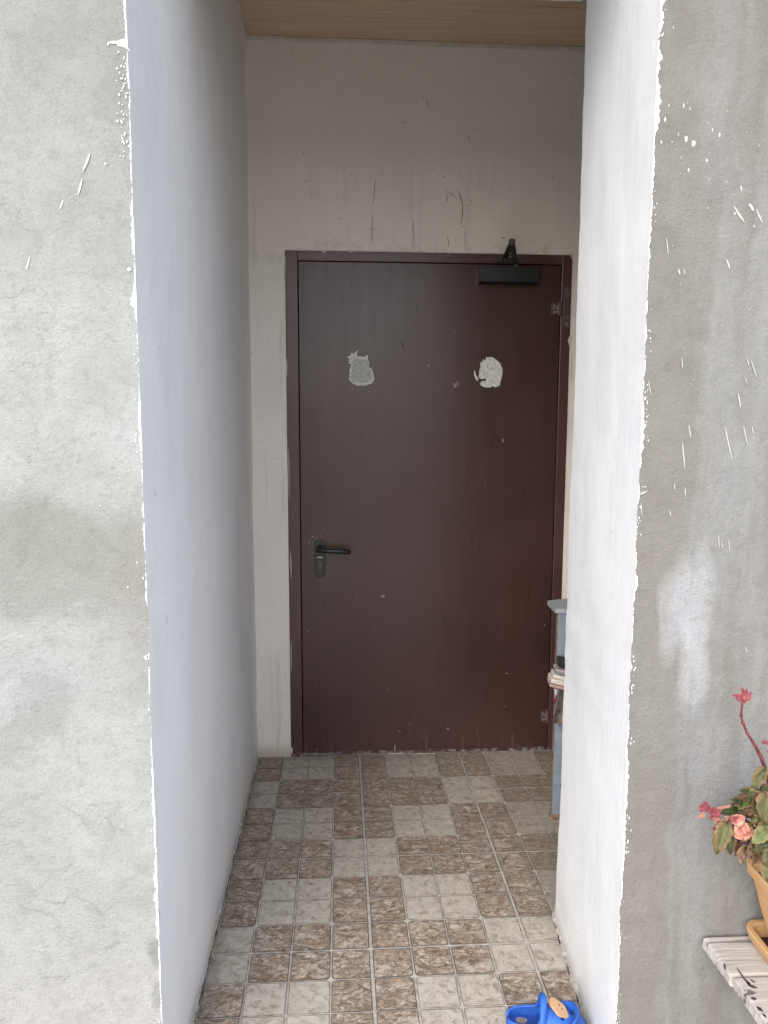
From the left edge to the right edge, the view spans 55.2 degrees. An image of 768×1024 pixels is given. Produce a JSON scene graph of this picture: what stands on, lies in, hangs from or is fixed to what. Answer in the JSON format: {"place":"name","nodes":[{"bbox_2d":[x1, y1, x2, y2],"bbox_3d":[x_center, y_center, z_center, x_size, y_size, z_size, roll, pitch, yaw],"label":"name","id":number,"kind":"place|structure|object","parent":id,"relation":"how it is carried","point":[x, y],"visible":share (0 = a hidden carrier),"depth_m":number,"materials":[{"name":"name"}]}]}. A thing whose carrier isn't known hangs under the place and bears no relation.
{"place":"outdoors","nodes":[
{"label":"outdoors","id":0,"kind":"place"},
{"bbox_2d":[195,749,618,1023],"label":"floor","id":1,"kind":"structure","parent":0,"point":[384,888],"depth_m":2.17,"materials":[{"name":"tile"}]},
{"bbox_2d":[0,0,258,1023],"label":"cement wall","id":2,"kind":"structure","parent":1,"relation":"on","point":[128,720],"depth_m":1.36,"materials":[{"name":"white paint"}]},
{"bbox_2d":[506,992,586,1023],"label":"clog","id":3,"kind":"object","parent":1,"relation":"on","point":[552,1011],"visible":1,"depth_m":1.67,"materials":[{"name":"blue plastic"}]},
{"bbox_2d":[547,598,567,819],"bbox_3d":[0.832,0.694,2.654,0.538,0.763,0.316,-1,7,-12],"label":"shelf rack","id":4,"kind":"object","parent":1,"relation":"on","point":[558,607],"visible":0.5,"depth_m":2.56,"materials":[{"name":"grey laminate"}]},
{"bbox_2d":[547,678,563,689],"bbox_3d":[0.673,0.601,2.478,0.236,0.058,0.070,1,7,5],"label":"book","id":5,"kind":"object","parent":4,"relation":"on","point":[555,685],"visible":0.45,"depth_m":2.45,"materials":[{"name":"paper"}]},
{"bbox_2d":[553,688,557,703],"bbox_3d":[0.575,0.618,2.463,0.012,0.052,0.015,0,7,-3],"label":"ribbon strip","id":6,"kind":"object","parent":5,"relation":"hanging from","point":[555,694],"visible":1,"depth_m":2.46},
{"bbox_2d":[548,672,563,685],"bbox_3d":[0.668,0.584,2.483,0.218,0.061,0.066,0,7,3],"label":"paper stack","id":7,"kind":"object","parent":5,"relation":"on","point":[555,681],"visible":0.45,"depth_m":2.45,"materials":[{"name":"white paper"}]},
{"bbox_2d":[551,669,564,679],"bbox_3d":[0.671,0.567,2.476,0.208,0.052,0.064,1,7,6],"label":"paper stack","id":8,"kind":"object","parent":7,"relation":"on","point":[556,676],"visible":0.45,"depth_m":2.45,"materials":[{"name":"white paper"}]},
{"bbox_2d":[553,666,564,675],"bbox_3d":[0.676,0.555,2.484,0.196,0.050,0.062,0,7,2],"label":"book","id":9,"kind":"object","parent":8,"relation":"on","point":[560,673],"visible":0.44,"depth_m":2.45,"materials":[{"name":"grey paper"}]},
{"bbox_2d":[553,664,564,672],"bbox_3d":[0.674,0.546,2.475,0.196,0.048,0.062,1,7,5],"label":"book","id":10,"kind":"object","parent":9,"relation":"on","point":[559,669],"visible":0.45,"depth_m":2.46,"materials":[{"name":"grey paper"}]},
{"bbox_2d":[556,655,564,666],"bbox_3d":[0.669,0.521,2.486,0.160,0.071,0.054,0,7,-3],"label":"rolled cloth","id":11,"kind":"object","parent":10,"relation":"on","point":[560,660],"visible":0.12,"depth_m":2.47,"materials":[{"name":"black fabric"}]},
{"bbox_2d":[553,689,563,724],"bbox_3d":[0.654,0.696,2.506,0.161,0.211,0.045,0,7,-3],"label":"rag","id":12,"kind":"object","parent":4,"relation":"hanging from","point":[558,714],"visible":0.2,"depth_m":2.50,"materials":[{"name":"fabric"}]},
{"bbox_2d":[551,0,767,1023],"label":"cement wall","id":13,"kind":"structure","parent":1,"relation":"on","point":[666,651],"depth_m":1.44,"materials":[{"name":"white paint"}]},
{"bbox_2d":[702,936,767,1023],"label":"bench","id":14,"kind":"object","parent":1,"relation":"on","point":[740,963],"visible":0.95,"depth_m":1.41,"materials":[{"name":"white wood"}]},
{"bbox_2d":[746,919,767,963],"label":"saucer","id":15,"kind":"object","parent":14,"relation":"on","point":[757,931],"visible":1,"depth_m":1.46,"materials":[{"name":"plastic"}]},
{"bbox_2d":[747,859,767,930],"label":"flower pot","id":16,"kind":"object","parent":15,"relation":"on","point":[761,884],"visible":0.84,"depth_m":1.39,"materials":[{"name":"plastic"}]},
{"bbox_2d":[698,687,767,881],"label":"begonia","id":17,"kind":"object","parent":16,"relation":"on","point":[751,802],"visible":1,"depth_m":1.27,"materials":[{"name":"green plant"}]},
{"bbox_2d":[239,0,586,46],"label":"ceiling","id":18,"kind":"structure","parent":0,"point":[544,22],"depth_m":2.63,"materials":[{"name":"laminate"}]},
{"bbox_2d":[235,0,584,50],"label":"ceiling trim","id":19,"kind":"structure","parent":18,"relation":"attached to","point":[413,43],"depth_m":2.77,"materials":[{"name":"beige wood"}]},
{"bbox_2d":[245,40,584,757],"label":"back wall","id":20,"kind":"structure","parent":0,"point":[388,148],"depth_m":2.83,"materials":[{"name":"beige paint"}]},
{"bbox_2d":[285,239,571,756],"bbox_3d":[0.186,0.007,2.929,1.143,2.099,0.251,0,7,-3],"label":"door","id":21,"kind":"structure","parent":20,"relation":"attached to","point":[427,401],"depth_m":2.98,"materials":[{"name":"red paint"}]},
{"bbox_2d":[298,263,303,751],"bbox_3d":[0.174,0.013,3.045,1.109,2.059,0.016,0,7,-3],"label":"door back","id":22,"kind":"structure","parent":21,"relation":"in","point":[298,263],"depth_m":2.99,"materials":[{"name":"brown metal"}]},
{"bbox_2d":[299,262,560,754],"bbox_3d":[0.180,0.020,3.012,1.033,2.002,0.047,0,7,-3],"label":"door leaf","id":23,"kind":"structure","parent":21,"relation":"in","point":[411,472],"depth_m":2.98,"materials":[{"name":"red paint"}]}
]}

